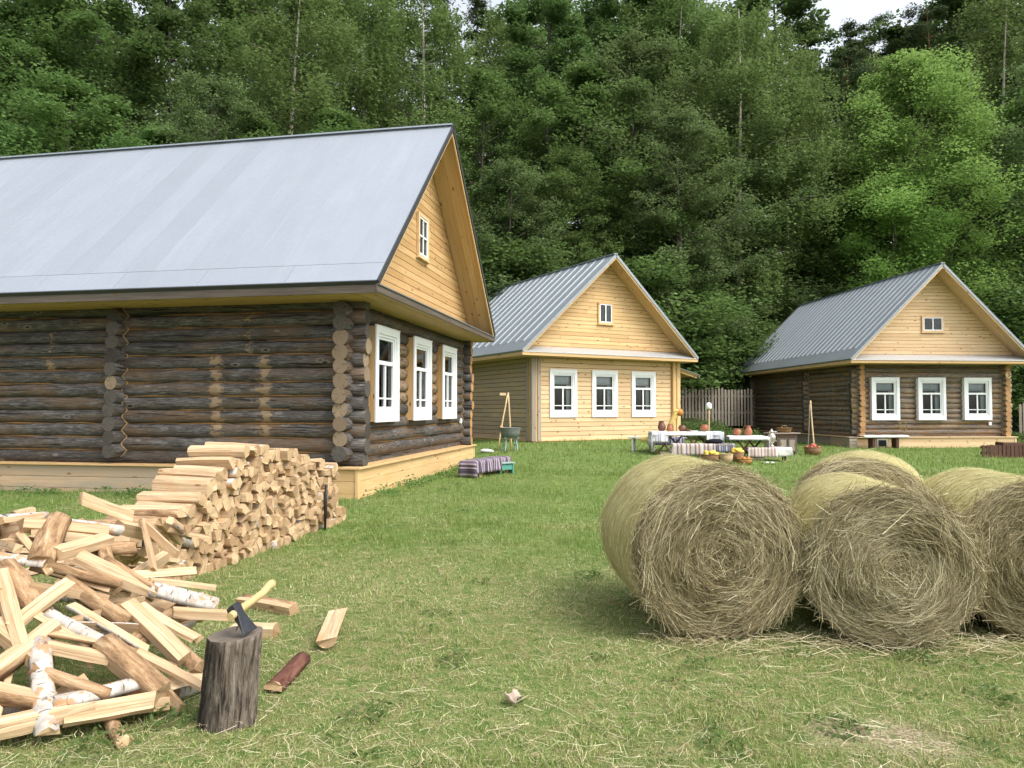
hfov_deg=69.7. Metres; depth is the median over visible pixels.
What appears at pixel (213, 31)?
leafy tree
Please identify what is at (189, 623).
firewood log
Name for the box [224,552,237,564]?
firewood log
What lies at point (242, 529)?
firewood log
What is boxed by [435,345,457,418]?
window
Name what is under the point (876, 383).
window
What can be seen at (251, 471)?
firewood log
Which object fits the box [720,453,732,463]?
basket
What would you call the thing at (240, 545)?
firewood log
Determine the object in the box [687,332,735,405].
bush
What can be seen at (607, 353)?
board house
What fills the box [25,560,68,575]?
firewood log
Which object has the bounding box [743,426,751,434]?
clay jug
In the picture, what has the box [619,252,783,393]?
bush
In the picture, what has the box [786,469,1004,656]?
hay bale
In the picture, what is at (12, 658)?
firewood log
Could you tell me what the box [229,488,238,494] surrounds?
firewood log
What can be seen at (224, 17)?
birch tree
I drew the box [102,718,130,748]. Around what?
firewood log
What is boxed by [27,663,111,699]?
firewood log
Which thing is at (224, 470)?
firewood log
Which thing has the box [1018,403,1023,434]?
picket fence
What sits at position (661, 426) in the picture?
clay jug
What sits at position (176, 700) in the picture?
firewood log
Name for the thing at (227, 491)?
firewood log
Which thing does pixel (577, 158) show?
leafy tree
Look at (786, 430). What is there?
basket
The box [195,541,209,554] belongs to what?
firewood log
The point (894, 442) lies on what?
plank bench
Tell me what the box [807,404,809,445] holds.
wooden pole
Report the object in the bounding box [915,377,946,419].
window
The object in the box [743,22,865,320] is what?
birch tree
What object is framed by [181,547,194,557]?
firewood log
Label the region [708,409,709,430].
wooden pole
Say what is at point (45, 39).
leafy tree
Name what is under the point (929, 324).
attic window
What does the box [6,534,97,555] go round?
firewood log
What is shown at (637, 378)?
window
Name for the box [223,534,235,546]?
firewood log
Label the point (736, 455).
basket
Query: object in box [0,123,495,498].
log house
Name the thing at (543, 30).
leafy tree
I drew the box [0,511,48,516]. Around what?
firewood log
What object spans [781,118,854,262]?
pine tree
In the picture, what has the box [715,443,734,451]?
rug
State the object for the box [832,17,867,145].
spruce tree
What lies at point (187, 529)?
firewood log
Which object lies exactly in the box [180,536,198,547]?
firewood log
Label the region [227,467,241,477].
firewood log
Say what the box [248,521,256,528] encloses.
firewood log
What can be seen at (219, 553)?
firewood log
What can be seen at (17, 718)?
firewood log
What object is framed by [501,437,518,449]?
stool
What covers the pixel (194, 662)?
firewood log
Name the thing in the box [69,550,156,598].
firewood log
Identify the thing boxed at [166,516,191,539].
firewood log
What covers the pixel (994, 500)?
hay bale
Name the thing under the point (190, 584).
firewood log
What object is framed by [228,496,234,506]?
firewood log
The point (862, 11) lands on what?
sky
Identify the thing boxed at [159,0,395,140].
birch tree
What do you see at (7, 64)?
leafy tree
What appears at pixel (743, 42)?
birch tree
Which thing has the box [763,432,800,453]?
cabinet
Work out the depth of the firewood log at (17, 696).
3.56 m
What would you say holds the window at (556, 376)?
in the board house at (607, 353)
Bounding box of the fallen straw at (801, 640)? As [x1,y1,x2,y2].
[633,616,1023,677]
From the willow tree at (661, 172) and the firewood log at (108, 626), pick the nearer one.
the firewood log at (108, 626)
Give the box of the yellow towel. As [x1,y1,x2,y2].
[666,409,678,431]
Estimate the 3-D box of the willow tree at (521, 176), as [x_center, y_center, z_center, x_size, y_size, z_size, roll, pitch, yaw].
[-0.093,-5.123,38.123,7.919,13.315,8.970,-1,-2,28]
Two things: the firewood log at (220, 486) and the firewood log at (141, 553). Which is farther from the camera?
the firewood log at (220, 486)
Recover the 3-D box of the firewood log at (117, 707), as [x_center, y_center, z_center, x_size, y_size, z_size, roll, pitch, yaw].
[-1.995,1.611,3.655,0.414,0.098,0.045,2,-41,-32]
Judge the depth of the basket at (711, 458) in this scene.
19.66 m
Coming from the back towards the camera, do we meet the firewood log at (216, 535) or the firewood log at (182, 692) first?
the firewood log at (216, 535)
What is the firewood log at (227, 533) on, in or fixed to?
on the firewood log at (230, 540)
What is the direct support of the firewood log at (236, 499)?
on the firewood log at (242, 508)
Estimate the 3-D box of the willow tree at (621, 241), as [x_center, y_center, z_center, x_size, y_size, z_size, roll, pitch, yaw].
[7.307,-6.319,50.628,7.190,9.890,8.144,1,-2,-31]
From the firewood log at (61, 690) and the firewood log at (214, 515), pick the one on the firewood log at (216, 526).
the firewood log at (214, 515)
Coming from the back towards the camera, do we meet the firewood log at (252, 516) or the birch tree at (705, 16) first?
the birch tree at (705, 16)
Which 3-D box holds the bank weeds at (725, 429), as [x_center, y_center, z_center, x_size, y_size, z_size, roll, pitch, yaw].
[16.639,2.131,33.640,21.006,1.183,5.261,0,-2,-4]
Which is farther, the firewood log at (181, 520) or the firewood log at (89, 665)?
the firewood log at (181, 520)
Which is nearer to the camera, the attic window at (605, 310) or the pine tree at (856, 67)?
the attic window at (605, 310)
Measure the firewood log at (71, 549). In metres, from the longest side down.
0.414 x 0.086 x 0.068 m
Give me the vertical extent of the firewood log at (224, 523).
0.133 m
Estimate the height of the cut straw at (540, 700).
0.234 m
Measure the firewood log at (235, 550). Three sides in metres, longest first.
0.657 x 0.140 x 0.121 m
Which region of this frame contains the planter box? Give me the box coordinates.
[995,442,1023,455]
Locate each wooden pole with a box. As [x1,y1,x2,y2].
[497,395,507,448]
[507,393,511,447]
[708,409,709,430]
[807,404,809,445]
[810,401,814,443]
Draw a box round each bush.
[477,229,573,341]
[477,240,561,341]
[482,267,521,303]
[534,247,589,276]
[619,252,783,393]
[641,271,769,380]
[657,298,779,422]
[670,305,756,394]
[681,322,779,430]
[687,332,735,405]
[704,282,784,419]
[709,244,850,388]
[722,270,836,392]
[747,264,882,332]
[961,265,1023,412]
[967,273,1023,433]
[994,290,1023,429]
[1003,322,1023,432]
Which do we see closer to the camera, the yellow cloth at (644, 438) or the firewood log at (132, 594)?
the firewood log at (132, 594)
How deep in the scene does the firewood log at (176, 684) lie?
3.98 m
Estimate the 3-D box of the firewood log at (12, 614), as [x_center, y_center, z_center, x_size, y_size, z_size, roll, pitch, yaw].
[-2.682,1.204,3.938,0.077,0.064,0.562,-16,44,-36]
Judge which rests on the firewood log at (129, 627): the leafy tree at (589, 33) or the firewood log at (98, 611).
the firewood log at (98, 611)
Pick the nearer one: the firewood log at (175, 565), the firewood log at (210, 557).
the firewood log at (175, 565)
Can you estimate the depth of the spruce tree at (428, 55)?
63.84 m
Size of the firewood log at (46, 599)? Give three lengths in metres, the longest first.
0.418 x 0.084 x 0.033 m
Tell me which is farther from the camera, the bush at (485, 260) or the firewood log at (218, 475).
the bush at (485, 260)
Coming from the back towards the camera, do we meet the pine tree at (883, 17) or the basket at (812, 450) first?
the pine tree at (883, 17)
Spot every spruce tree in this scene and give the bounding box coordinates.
[103,15,162,145]
[171,1,211,113]
[344,17,396,126]
[414,0,477,215]
[454,0,496,169]
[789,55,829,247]
[793,21,831,108]
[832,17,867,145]
[981,0,1023,98]
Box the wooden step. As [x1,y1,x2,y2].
[844,437,857,447]
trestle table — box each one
[655,436,705,454]
[728,437,764,459]
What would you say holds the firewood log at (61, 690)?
on the ground at (892, 729)
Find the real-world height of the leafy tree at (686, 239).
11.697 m
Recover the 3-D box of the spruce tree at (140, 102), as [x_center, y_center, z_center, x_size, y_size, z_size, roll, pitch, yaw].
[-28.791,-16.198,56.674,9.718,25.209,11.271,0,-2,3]
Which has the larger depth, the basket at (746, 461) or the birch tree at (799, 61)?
the birch tree at (799, 61)
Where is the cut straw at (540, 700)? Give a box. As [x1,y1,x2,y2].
[0,478,1023,767]
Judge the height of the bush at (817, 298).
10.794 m
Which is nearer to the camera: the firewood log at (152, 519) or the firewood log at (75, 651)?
the firewood log at (75, 651)
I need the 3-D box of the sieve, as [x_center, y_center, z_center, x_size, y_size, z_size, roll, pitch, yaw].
[16.096,1.747,30.286,0.378,0.365,0.044,0,-11,-5]
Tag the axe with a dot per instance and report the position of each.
(240, 617)
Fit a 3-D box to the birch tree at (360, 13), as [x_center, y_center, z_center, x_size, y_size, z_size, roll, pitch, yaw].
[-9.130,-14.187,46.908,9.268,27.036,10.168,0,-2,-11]
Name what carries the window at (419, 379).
in the log house at (324, 296)
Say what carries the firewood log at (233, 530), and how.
on the firewood log at (237, 540)
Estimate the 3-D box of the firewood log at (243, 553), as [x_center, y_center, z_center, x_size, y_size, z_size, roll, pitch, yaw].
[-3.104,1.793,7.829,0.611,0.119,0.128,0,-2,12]
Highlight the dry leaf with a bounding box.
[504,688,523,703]
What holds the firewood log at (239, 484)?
on the firewood log at (233, 492)
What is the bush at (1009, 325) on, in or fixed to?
on the ground at (892, 729)
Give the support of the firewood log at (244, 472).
on the firewood log at (245, 479)
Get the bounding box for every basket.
[701,454,719,462]
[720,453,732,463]
[731,452,743,461]
[737,458,752,464]
[777,425,790,432]
[804,447,821,454]
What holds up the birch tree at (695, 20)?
on the ground at (892, 729)
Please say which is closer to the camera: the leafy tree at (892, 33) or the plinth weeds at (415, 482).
the plinth weeds at (415, 482)
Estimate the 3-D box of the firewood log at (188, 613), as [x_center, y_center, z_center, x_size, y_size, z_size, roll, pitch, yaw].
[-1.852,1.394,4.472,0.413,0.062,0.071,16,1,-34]
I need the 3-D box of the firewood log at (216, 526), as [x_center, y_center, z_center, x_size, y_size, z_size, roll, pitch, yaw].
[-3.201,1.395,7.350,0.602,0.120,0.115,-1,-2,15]
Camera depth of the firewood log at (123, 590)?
6.13 m
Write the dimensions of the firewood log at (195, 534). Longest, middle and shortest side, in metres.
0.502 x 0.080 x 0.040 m
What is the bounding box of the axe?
[226,579,275,634]
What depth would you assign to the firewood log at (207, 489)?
7.14 m
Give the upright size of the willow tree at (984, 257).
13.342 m
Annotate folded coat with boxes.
[705,439,722,443]
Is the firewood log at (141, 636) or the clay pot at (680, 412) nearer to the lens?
the firewood log at (141, 636)
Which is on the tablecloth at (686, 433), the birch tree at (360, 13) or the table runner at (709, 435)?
the table runner at (709, 435)
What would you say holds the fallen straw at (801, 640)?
on the ground at (892, 729)
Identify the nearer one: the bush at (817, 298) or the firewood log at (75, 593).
the firewood log at (75, 593)
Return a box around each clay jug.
[658,421,665,430]
[667,424,672,430]
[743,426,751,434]
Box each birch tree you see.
[0,23,49,119]
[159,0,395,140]
[166,0,293,137]
[203,0,353,139]
[293,0,442,131]
[333,0,511,240]
[352,21,450,122]
[460,4,554,232]
[559,0,730,260]
[593,0,767,271]
[641,0,754,186]
[653,0,854,427]
[685,1,853,249]
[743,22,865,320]
[827,48,958,270]
[919,0,1023,245]
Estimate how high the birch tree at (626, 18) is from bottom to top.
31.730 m
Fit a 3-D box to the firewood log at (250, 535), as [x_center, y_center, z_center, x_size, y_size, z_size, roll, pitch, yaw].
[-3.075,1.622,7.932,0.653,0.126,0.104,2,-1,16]
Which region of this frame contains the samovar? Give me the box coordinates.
[767,429,776,446]
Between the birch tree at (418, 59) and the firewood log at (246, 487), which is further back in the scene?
the birch tree at (418, 59)
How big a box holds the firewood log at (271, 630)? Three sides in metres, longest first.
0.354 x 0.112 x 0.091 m
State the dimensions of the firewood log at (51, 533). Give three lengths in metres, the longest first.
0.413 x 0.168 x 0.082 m
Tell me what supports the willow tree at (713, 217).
on the ground at (892, 729)
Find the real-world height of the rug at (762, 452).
0.288 m
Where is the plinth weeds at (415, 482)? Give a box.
[0,454,483,497]
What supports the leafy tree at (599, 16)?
on the ground at (892, 729)
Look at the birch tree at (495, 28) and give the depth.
57.39 m
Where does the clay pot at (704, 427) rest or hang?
on the table runner at (709, 435)
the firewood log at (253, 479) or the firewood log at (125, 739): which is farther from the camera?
the firewood log at (253, 479)
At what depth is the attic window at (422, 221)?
15.85 m
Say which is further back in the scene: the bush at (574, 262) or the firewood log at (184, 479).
the bush at (574, 262)
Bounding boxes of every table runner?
[647,431,668,448]
[701,431,723,442]
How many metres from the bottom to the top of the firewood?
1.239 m
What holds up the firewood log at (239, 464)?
on the firewood log at (244, 472)
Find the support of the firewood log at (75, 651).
on the firewood log at (125, 660)
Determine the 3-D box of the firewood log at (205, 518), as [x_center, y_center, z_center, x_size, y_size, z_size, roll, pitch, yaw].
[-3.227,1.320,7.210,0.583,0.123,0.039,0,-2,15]
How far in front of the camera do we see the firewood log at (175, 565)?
6.69 m
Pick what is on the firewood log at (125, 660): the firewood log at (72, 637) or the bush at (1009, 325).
the firewood log at (72, 637)
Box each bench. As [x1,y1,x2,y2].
[628,436,654,451]
[678,444,733,456]
[860,436,898,448]
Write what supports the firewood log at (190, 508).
on the firewood log at (192, 522)
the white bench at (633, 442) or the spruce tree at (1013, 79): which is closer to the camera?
the white bench at (633, 442)
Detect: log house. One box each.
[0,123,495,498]
[734,262,1023,447]
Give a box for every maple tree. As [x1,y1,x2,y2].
[780,42,1023,309]
[806,168,993,294]
[892,209,1015,307]
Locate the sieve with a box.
[898,422,906,430]
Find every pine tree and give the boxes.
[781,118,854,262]
[809,45,890,230]
[823,11,902,133]
[886,1,1012,203]
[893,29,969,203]
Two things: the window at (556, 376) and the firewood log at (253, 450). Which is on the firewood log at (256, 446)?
the firewood log at (253, 450)
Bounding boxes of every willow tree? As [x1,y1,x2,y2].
[116,66,270,145]
[467,154,581,293]
[482,126,626,262]
[537,25,756,338]
[580,221,661,260]
[586,101,777,398]
[610,87,847,371]
[653,153,812,403]
[876,220,1007,310]
[935,62,1023,380]
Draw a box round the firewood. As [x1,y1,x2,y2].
[0,444,345,698]
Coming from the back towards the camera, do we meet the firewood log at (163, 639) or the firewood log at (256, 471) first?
the firewood log at (256, 471)
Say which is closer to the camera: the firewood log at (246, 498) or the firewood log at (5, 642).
the firewood log at (5, 642)
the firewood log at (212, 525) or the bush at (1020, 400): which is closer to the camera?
the firewood log at (212, 525)
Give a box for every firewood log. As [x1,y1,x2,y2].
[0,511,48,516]
[0,512,44,525]
[0,521,26,538]
[0,539,22,553]
[0,552,46,566]
[0,558,53,611]
[0,568,28,645]
[0,601,6,624]
[0,616,31,666]
[0,618,61,681]
[0,672,13,715]
[0,681,56,709]
[0,701,95,739]
[0,703,66,727]
[1,707,22,715]
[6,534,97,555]
[6,578,75,625]
[10,507,35,513]
[15,532,53,576]
[16,518,109,534]
[20,673,88,711]
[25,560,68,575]
[27,511,71,562]
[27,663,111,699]
[28,635,59,736]
[29,529,91,541]
[29,562,114,593]
[30,582,110,598]
[33,612,89,646]
[37,631,95,644]
[44,609,103,645]
[46,561,121,588]
[48,639,107,665]
[53,532,113,560]
[53,678,140,706]
[54,578,131,592]
[57,557,128,565]
[57,590,126,601]
[62,691,155,727]
[63,574,131,622]
[65,541,136,554]
[65,602,149,650]
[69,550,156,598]
[70,596,144,620]
[72,519,124,535]
[78,621,140,632]
[79,492,133,521]
[86,631,108,668]
[87,519,138,523]
[92,633,170,703]
[97,545,113,558]
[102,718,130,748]
[104,555,158,602]
[105,515,167,523]
[113,535,129,540]
[113,555,128,565]
[115,519,163,542]
[119,554,177,564]
[119,598,190,666]
[121,505,187,517]
[126,671,202,695]
[127,592,139,596]
[129,645,176,668]
[130,538,140,542]
[130,546,146,564]
[131,603,185,643]
[134,566,196,577]
[135,501,195,517]
[135,696,169,714]
[136,491,207,505]
[136,547,158,555]
[137,647,201,691]
[138,517,179,558]
[138,519,209,539]
[141,518,156,570]
[141,601,200,642]
[148,581,219,608]
[148,620,197,643]
[149,577,216,590]
[152,475,216,490]
[152,482,213,497]
[152,542,166,552]
[155,518,183,544]
[156,524,191,535]
[157,468,223,481]
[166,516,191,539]
[166,689,186,711]
[170,563,180,567]
[172,606,234,620]
[173,465,227,479]
[173,543,181,550]
[173,686,199,698]
[175,457,235,469]
[175,517,185,524]
[178,560,190,567]
[179,549,187,560]
[179,639,203,672]
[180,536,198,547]
[180,575,190,580]
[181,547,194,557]
[186,518,196,527]
[187,445,249,457]
[190,551,202,563]
[191,527,201,532]
[193,564,206,574]
[194,511,202,524]
[194,555,207,564]
[195,522,210,534]
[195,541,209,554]
[196,538,203,547]
[197,501,211,512]
[201,514,209,522]
[203,531,211,543]
[205,442,259,456]
[206,552,215,561]
[207,543,214,553]
[207,562,213,571]
[208,519,220,529]
[208,521,214,532]
[209,508,217,519]
[210,491,218,506]
[211,558,223,569]
[212,529,221,540]
[212,541,220,550]
[214,499,222,511]
[214,546,224,557]
[216,480,226,493]
[216,518,230,530]
[217,482,224,489]
[217,487,230,495]
[217,558,226,566]
[218,496,230,510]
[218,530,224,541]
[220,506,233,519]
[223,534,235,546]
[223,547,238,554]
[224,531,229,537]
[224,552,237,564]
[225,478,237,490]
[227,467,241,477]
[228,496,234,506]
[228,524,239,536]
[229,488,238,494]
[229,495,240,506]
[230,622,280,638]
[233,540,242,549]
[234,477,241,487]
[234,492,252,503]
[234,536,239,545]
[235,458,243,471]
[235,594,299,615]
[236,503,249,513]
[236,523,246,536]
[237,513,248,521]
[237,521,250,532]
[238,534,246,542]
[238,549,247,558]
[240,476,248,482]
[240,481,251,492]
[241,469,249,476]
[242,541,252,551]
[244,466,253,477]
[244,512,258,521]
[246,503,252,513]
[246,531,253,542]
[247,550,254,557]
[248,475,257,482]
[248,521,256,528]
[249,448,256,453]
[251,484,261,492]
[253,467,260,475]
[264,651,310,691]
[316,607,347,647]
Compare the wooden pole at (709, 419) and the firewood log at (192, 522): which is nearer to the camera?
the firewood log at (192, 522)
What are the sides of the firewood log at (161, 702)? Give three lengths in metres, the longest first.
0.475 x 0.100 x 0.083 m
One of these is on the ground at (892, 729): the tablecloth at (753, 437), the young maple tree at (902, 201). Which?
the young maple tree at (902, 201)
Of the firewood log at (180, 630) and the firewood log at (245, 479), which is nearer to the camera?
the firewood log at (180, 630)
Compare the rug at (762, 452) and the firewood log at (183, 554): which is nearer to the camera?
the firewood log at (183, 554)
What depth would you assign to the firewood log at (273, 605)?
5.77 m
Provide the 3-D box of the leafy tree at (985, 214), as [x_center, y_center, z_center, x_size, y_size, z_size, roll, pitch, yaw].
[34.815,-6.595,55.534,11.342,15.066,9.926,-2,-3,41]
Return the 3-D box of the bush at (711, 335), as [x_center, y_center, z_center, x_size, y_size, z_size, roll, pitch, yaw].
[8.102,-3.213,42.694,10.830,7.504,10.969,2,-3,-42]
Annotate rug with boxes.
[458,456,510,477]
[654,437,683,444]
[669,443,715,454]
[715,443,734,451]
[745,447,777,456]
[777,447,792,455]
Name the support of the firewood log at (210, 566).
on the ground at (892, 729)
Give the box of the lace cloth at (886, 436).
[858,435,909,437]
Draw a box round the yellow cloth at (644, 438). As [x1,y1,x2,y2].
[641,436,647,441]
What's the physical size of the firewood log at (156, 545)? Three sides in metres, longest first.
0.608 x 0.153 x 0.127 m
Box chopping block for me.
[196,625,262,732]
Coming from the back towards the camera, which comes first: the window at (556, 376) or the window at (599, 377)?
the window at (599, 377)
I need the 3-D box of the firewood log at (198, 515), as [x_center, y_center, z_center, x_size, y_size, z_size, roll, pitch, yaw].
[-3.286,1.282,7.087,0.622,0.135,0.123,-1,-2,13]
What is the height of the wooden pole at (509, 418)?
1.823 m
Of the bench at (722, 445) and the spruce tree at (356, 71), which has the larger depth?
the spruce tree at (356, 71)
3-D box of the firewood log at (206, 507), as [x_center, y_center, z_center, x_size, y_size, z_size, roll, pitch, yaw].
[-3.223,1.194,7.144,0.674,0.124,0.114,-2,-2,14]
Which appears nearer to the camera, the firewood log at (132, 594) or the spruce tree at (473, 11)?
the firewood log at (132, 594)
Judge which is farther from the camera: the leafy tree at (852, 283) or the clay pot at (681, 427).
the leafy tree at (852, 283)
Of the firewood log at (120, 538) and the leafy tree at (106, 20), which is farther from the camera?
the leafy tree at (106, 20)
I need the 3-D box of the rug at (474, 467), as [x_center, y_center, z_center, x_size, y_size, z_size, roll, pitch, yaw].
[-0.588,1.871,16.430,0.515,0.442,1.744,-1,-2,26]
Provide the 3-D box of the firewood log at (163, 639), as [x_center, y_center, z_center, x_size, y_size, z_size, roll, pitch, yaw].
[-2.029,1.397,4.170,0.535,0.075,0.087,31,27,20]
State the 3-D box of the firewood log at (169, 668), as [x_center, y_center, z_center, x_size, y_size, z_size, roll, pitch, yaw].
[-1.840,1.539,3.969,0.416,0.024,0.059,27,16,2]
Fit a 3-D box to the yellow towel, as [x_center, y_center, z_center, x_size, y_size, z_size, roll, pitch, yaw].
[5.489,1.417,25.447,0.633,1.119,0.080,0,-2,0]
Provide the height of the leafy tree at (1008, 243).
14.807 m
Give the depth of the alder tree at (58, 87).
32.02 m
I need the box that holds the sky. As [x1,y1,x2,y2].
[0,0,946,294]
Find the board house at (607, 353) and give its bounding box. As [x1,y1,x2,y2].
[471,253,700,441]
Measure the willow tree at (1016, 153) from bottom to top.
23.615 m
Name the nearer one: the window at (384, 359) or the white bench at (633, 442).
the window at (384, 359)
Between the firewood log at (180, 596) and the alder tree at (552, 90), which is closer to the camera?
the firewood log at (180, 596)
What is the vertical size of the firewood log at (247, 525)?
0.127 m
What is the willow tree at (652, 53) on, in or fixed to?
on the ground at (892, 729)
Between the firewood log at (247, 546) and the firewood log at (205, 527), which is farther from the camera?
the firewood log at (247, 546)
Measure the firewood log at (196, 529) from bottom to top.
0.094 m
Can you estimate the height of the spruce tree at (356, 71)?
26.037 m
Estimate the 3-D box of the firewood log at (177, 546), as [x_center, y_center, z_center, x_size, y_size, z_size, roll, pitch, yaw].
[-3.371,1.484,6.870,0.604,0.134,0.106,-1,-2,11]
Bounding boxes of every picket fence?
[680,387,752,425]
[980,445,1023,457]
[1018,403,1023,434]
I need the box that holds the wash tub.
[499,427,520,437]
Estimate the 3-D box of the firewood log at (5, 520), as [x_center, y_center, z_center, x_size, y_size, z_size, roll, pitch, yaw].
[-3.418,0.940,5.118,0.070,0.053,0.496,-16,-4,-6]
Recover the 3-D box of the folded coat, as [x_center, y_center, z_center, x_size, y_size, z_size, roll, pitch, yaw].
[5.656,1.611,20.577,0.499,0.153,0.331,0,-2,0]
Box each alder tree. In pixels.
[0,57,151,156]
[0,120,46,156]
[92,123,209,149]
[201,115,286,141]
[296,106,373,133]
[482,60,695,261]
[727,195,842,382]
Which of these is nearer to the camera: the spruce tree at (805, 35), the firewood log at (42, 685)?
the firewood log at (42, 685)
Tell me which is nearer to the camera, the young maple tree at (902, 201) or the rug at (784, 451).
the rug at (784, 451)
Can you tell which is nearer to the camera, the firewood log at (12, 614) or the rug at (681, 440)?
the firewood log at (12, 614)
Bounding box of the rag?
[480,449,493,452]
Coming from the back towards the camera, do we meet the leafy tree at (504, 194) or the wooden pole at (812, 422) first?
the leafy tree at (504, 194)
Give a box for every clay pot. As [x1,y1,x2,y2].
[674,408,682,415]
[678,425,685,430]
[700,424,708,430]
[733,429,740,434]
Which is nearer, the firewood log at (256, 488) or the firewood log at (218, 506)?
the firewood log at (218, 506)
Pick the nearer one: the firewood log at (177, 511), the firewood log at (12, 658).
the firewood log at (12, 658)
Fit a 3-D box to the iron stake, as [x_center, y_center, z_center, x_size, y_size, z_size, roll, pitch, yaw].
[-2.362,1.589,9.328,0.041,0.630,0.042,0,-2,0]
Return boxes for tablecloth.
[653,431,719,435]
[725,435,769,447]
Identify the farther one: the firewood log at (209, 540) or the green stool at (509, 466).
the green stool at (509, 466)
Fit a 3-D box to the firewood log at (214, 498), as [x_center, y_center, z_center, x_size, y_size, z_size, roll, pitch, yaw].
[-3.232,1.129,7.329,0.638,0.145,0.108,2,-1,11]
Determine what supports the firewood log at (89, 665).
on the firewood log at (75, 651)
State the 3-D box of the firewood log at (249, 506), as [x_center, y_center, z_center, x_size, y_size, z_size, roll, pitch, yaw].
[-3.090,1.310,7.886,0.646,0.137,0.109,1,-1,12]
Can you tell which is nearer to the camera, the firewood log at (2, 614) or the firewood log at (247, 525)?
the firewood log at (2, 614)
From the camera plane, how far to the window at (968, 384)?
30.84 m
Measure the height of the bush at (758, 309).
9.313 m
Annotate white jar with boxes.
[706,402,711,408]
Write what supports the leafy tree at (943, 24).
on the ground at (892, 729)
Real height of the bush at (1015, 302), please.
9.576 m
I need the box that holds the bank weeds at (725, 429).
[681,419,1023,443]
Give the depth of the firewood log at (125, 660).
3.85 m
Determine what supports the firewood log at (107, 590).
on the firewood
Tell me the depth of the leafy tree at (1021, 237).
47.75 m
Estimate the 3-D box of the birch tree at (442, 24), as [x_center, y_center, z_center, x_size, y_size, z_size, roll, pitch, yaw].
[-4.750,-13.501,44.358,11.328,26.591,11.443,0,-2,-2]
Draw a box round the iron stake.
[324,484,327,530]
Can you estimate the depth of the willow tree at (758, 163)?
46.15 m
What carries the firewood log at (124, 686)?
on the firewood log at (161, 702)
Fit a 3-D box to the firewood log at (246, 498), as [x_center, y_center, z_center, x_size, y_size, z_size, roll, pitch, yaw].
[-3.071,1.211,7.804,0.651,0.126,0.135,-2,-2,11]
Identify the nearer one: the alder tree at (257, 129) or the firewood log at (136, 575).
the firewood log at (136, 575)
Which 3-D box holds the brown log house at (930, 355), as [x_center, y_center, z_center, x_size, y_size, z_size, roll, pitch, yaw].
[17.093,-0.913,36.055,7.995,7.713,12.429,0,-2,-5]
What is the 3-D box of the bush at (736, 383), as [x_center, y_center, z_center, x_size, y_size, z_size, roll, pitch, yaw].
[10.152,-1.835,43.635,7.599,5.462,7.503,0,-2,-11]
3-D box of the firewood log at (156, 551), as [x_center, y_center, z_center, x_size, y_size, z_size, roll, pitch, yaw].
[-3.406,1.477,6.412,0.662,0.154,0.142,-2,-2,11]
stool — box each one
[496,461,514,473]
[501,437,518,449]
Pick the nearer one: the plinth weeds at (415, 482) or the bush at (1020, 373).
the plinth weeds at (415, 482)
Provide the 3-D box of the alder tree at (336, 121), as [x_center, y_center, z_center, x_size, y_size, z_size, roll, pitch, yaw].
[-8.324,-5.971,36.150,8.524,15.427,9.421,1,-2,-19]
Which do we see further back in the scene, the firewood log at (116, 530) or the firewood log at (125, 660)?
the firewood log at (116, 530)
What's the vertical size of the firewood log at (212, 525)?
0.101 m
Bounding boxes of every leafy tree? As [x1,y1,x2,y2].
[0,0,140,152]
[0,0,200,151]
[0,47,47,132]
[4,0,127,121]
[6,9,126,143]
[64,0,144,143]
[80,0,241,145]
[120,0,322,140]
[211,0,427,134]
[432,65,567,254]
[457,0,630,232]
[467,0,598,227]
[474,144,570,243]
[486,7,678,251]
[488,146,629,279]
[547,0,719,264]
[601,112,764,291]
[638,212,732,394]
[717,0,871,155]
[769,175,902,321]
[781,36,903,262]
[782,163,925,294]
[840,0,1023,231]
[847,34,1005,239]
[906,0,1023,144]
[938,81,1023,245]
[960,202,1003,251]
[980,191,1023,283]
[994,213,1023,264]
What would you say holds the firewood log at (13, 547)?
on the firewood
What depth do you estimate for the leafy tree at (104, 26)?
63.57 m
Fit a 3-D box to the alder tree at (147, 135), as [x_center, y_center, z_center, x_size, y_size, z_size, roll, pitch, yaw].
[-15.426,-4.687,32.961,10.020,14.032,11.074,0,-2,-4]
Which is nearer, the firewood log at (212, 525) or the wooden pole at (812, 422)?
the firewood log at (212, 525)
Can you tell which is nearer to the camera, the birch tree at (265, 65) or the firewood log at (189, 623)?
the firewood log at (189, 623)
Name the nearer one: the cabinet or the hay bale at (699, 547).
the hay bale at (699, 547)
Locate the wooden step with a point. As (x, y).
(852, 442)
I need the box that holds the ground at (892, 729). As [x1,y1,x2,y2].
[0,397,1023,767]
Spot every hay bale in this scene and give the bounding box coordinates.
[595,451,823,642]
[780,443,932,568]
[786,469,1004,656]
[922,463,1023,641]
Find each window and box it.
[368,324,400,421]
[405,336,432,420]
[416,211,430,263]
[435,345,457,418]
[548,369,576,417]
[590,370,617,416]
[597,301,614,325]
[630,371,655,416]
[869,377,899,419]
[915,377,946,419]
[921,316,945,332]
[961,378,991,419]
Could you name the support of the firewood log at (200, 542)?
on the firewood log at (190, 552)
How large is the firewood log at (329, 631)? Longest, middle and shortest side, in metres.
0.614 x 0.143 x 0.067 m
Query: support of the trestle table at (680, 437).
on the ground at (892, 729)

